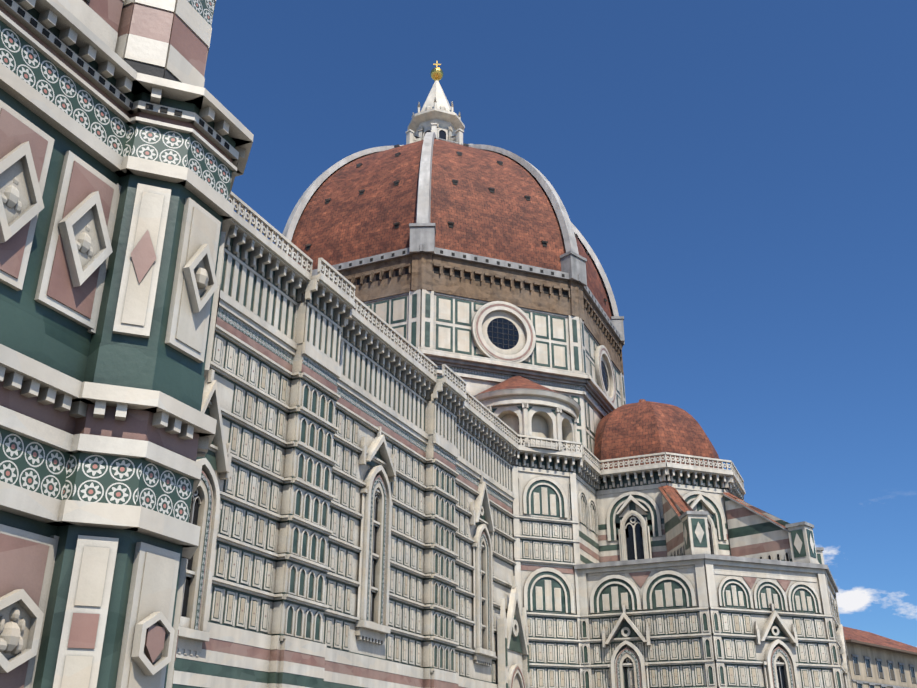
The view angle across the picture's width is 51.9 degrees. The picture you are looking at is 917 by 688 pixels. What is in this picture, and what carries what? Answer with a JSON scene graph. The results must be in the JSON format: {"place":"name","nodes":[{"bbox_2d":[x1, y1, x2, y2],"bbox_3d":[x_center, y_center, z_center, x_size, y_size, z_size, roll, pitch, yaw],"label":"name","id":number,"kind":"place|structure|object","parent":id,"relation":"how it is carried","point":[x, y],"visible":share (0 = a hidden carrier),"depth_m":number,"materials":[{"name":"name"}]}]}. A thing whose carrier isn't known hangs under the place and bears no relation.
{"place":"outdoors","nodes":[
{"label":"outdoors","id":0,"kind":"place"},
{"bbox_2d":[308,244,625,453],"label":"dome drum","id":1,"kind":"object","parent":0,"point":[477,324],"visible":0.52,"depth_m":114.96,"materials":[{"name":"white stone"}]},
{"bbox_2d":[278,132,624,373],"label":"dome","id":2,"kind":"structure","parent":1,"relation":"on","point":[430,191],"depth_m":124.01,"materials":[{"name":"red tile"}]},
{"bbox_2d":[400,61,469,145],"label":"lantern","id":3,"kind":"object","parent":2,"relation":"on","point":[438,116],"visible":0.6,"depth_m":153.01,"materials":[{"name":"white stone"}]},
{"bbox_2d":[204,0,916,646],"label":"sky","id":4,"kind":"structure","parent":0,"point":[740,176],"materials":[{"name":"blue"}]},
{"bbox_3d":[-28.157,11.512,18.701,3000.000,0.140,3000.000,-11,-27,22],"label":"ground","id":5,"kind":"structure","parent":0,"visible":0},
{"bbox_2d":[0,0,253,687],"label":"bell tower","id":6,"kind":"structure","parent":5,"relation":"on","point":[126,139],"depth_m":14.19,"materials":[{"name":"white stone"}]},
{"bbox_2d":[172,191,529,687],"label":"nave wall","id":7,"kind":"structure","parent":5,"relation":"on","point":[352,516],"depth_m":66.40,"materials":[{"name":"white stone"}]},
{"bbox_2d":[512,434,600,687],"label":"pier","id":8,"kind":"structure","parent":5,"relation":"on","point":[555,527],"depth_m":99.25,"materials":[{"name":"white stone"}]},
{"bbox_2d":[471,375,580,451],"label":"exedra","id":9,"kind":"object","parent":8,"relation":"on","point":[525,418],"visible":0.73,"depth_m":104.68,"materials":[{"name":"white stone"}]},
{"bbox_2d":[574,399,851,687],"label":"apse","id":10,"kind":"structure","parent":5,"relation":"on","point":[702,574],"depth_m":96.52,"materials":[{"name":"white stone"}]},
{"bbox_2d":[843,626,916,687],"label":"background building","id":11,"kind":"structure","parent":5,"relation":"on","point":[876,660],"depth_m":128.34,"materials":[{"name":"beige paint"}]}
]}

